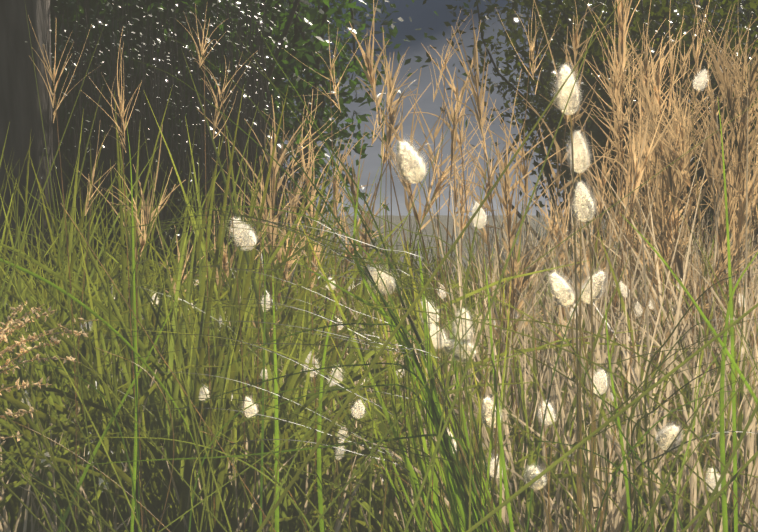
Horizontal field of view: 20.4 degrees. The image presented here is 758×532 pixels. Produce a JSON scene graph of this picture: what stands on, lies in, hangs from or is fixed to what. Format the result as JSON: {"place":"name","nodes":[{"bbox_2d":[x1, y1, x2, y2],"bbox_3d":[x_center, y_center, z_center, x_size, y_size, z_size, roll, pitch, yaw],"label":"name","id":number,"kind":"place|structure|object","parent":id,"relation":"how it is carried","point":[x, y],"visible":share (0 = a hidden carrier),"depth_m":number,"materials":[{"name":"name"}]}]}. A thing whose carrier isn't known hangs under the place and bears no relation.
{"place":"outdoors","nodes":[
{"label":"outdoors","id":0,"kind":"place"},
{"bbox_2d":[6,215,757,514],"bbox_3d":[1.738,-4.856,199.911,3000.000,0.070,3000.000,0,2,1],"label":"ground","id":1,"kind":"structure","parent":0,"point":[428,227],"depth_m":34.17,"materials":[{"name":"soil"}]},
{"bbox_2d":[0,0,53,311],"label":"tree","id":2,"kind":"object","parent":1,"relation":"on","point":[20,112],"visible":0.36,"depth_m":4.59,"materials":[{"name":"plant"}]},
{"bbox_2d":[0,301,97,438],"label":"seed head branches","id":3,"kind":"object","parent":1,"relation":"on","point":[14,345],"visible":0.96,"depth_m":1.34,"materials":[{"name":"beige plant"}]},
{"bbox_2d":[0,302,87,444],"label":"panicle spikelets","id":4,"kind":"object","parent":3,"relation":"attached to","point":[33,338],"visible":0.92,"depth_m":1.34,"materials":[{"name":"brown plant"}]},
{"bbox_2d":[50,0,143,231],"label":"leaves","id":5,"kind":"object","parent":1,"relation":"on","point":[52,50],"depth_m":5.83,"materials":[{"name":"green plant"}]},
{"bbox_2d":[51,2,243,208],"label":"leaves","id":6,"kind":"object","parent":1,"relation":"on","point":[140,18],"depth_m":6.12,"materials":[{"name":"green plant"}]},
{"bbox_2d":[25,0,297,328],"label":"bush","id":7,"kind":"object","parent":1,"relation":"on","point":[182,155],"depth_m":4.78,"materials":[{"name":"green plant"}]},
{"bbox_2d":[50,0,307,205],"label":"leaves","id":8,"kind":"object","parent":1,"relation":"on","point":[94,25],"depth_m":5.92,"materials":[{"name":"green plant"}]},
{"bbox_2d":[51,0,317,248],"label":"leaves","id":9,"kind":"object","parent":1,"relation":"on","point":[134,51],"depth_m":5.60,"materials":[{"name":"green plant"}]},
{"bbox_2d":[50,0,342,239],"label":"leaves","id":10,"kind":"object","parent":1,"relation":"on","point":[295,95],"depth_m":6.17,"materials":[{"name":"green plant"}]},
{"bbox_2d":[51,0,356,229],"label":"leaves","id":11,"kind":"object","parent":1,"relation":"on","point":[304,16],"depth_m":6.91,"materials":[{"name":"green plant"}]},
{"bbox_2d":[73,0,351,192],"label":"leaves","id":12,"kind":"object","parent":1,"relation":"on","point":[301,48],"depth_m":6.11,"materials":[{"name":"green plant"}]},
{"bbox_2d":[50,0,380,243],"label":"leaves","id":13,"kind":"object","parent":1,"relation":"on","point":[137,38],"depth_m":5.49,"materials":[{"name":"green plant"}]},
{"bbox_2d":[51,0,469,277],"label":"leaves","id":14,"kind":"object","parent":1,"relation":"on","point":[313,39],"depth_m":6.03,"materials":[{"name":"green plant"}]},
{"bbox_2d":[231,0,384,235],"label":"leaves","id":15,"kind":"object","parent":1,"relation":"on","point":[347,135],"depth_m":7.20,"materials":[{"name":"green plant"}]},
{"bbox_2d":[246,0,415,132],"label":"leaves","id":16,"kind":"object","parent":1,"relation":"on","point":[409,37],"depth_m":7.97,"materials":[{"name":"green plant"}]},
{"bbox_2d":[0,48,757,531],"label":"grass","id":17,"kind":"structure","parent":1,"relation":"on","point":[100,302],"depth_m":1.92,"materials":[{"name":"green plant"}]},
{"bbox_2d":[0,0,757,531],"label":"grass blades","id":18,"kind":"object","parent":1,"relation":"on","point":[434,416],"visible":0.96,"depth_m":1.27,"materials":[{"name":"green plant"}]},
{"bbox_2d":[0,95,757,531],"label":"dry grass","id":19,"kind":"structure","parent":1,"relation":"on","point":[614,519],"depth_m":1.97,"materials":[{"name":"beige plant"}]},
{"bbox_2d":[27,91,756,531],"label":"grass stems","id":20,"kind":"object","parent":1,"relation":"on","point":[579,429],"visible":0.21,"depth_m":1.34,"materials":[{"name":"plant"}]},
{"bbox_2d":[23,66,748,530],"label":"fluffy seed heads","id":21,"kind":"object","parent":20,"relation":"attached to","point":[697,86],"visible":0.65,"depth_m":1.68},
{"bbox_2d":[22,59,752,492],"bbox_3d":[0.058,0.030,2.305,1.019,0.435,2.089,0,2,1],"label":"hare tail fuzz","id":22,"kind":"object","parent":21,"relation":"attached to","point":[564,283],"visible":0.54,"depth_m":1.35,"materials":[{"name":"white plant"}]},
{"bbox_2d":[54,40,742,531],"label":"grass stems","id":23,"kind":"object","parent":1,"relation":"on","point":[336,296],"visible":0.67,"depth_m":1.78,"materials":[{"name":"plant"}]},
{"bbox_2d":[28,1,752,259],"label":"spear grass awns","id":24,"kind":"object","parent":23,"relation":"attached to","point":[122,114],"visible":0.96,"depth_m":1.82,"materials":[{"name":"beige plant"}]},
{"bbox_2d":[128,11,757,466],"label":"grass stems","id":25,"kind":"object","parent":1,"relation":"on","point":[754,215],"visible":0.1,"depth_m":2.74,"materials":[{"name":"beige plant"}]},
{"bbox_2d":[78,0,757,419],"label":"spear grass awns","id":26,"kind":"object","parent":25,"relation":"attached to","point":[668,144],"visible":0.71,"depth_m":2.78,"materials":[{"name":"beige plant"}]},
{"bbox_2d":[423,0,720,271],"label":"leaves","id":27,"kind":"object","parent":1,"relation":"on","point":[511,79],"depth_m":10.27,"materials":[{"name":"green plant"}]},
{"bbox_2d":[460,0,684,260],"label":"leaves","id":28,"kind":"object","parent":1,"relation":"on","point":[518,70],"depth_m":11.28,"materials":[{"name":"green plant"}]},
{"bbox_2d":[447,0,757,266],"bbox_3d":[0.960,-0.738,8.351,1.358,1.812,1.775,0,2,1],"label":"leaves","id":29,"kind":"object","parent":1,"relation":"on","point":[590,18],"depth_m":8.37,"materials":[{"name":"green plant"}]},
{"bbox_2d":[493,0,757,218],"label":"leaves","id":30,"kind":"object","parent":1,"relation":"on","point":[553,78],"depth_m":10.60,"materials":[{"name":"green plant"}]},
{"bbox_2d":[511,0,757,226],"bbox_3d":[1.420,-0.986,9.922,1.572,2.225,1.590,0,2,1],"label":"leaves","id":31,"kind":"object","parent":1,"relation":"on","point":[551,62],"depth_m":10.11,"materials":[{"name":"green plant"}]},
{"bbox_2d":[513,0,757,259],"bbox_3d":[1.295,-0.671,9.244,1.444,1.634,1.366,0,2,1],"label":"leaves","id":32,"kind":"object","parent":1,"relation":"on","point":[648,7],"depth_m":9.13,"materials":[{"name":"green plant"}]},
{"bbox_2d":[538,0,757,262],"bbox_3d":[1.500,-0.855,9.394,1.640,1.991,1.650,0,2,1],"label":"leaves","id":33,"kind":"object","parent":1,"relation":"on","point":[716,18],"depth_m":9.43,"materials":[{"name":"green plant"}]},
{"bbox_2d":[12,203,757,531],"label":"grass blades","id":34,"kind":"object","parent":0,"point":[463,437],"visible":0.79,"depth_m":1.30,"materials":[{"name":"green plant"}]},
{"bbox_2d":[256,0,745,215],"bbox_3d":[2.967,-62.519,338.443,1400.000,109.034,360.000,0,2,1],"label":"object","id":35,"kind":"structure","parent":0,"point":[425,17],"depth_m":202.54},
{"bbox_2d":[725,4,757,260],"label":"leaves","id":36,"kind":"object","parent":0,"point":[748,223],"depth_m":16.24,"materials":[{"name":"green plant"}]}
]}

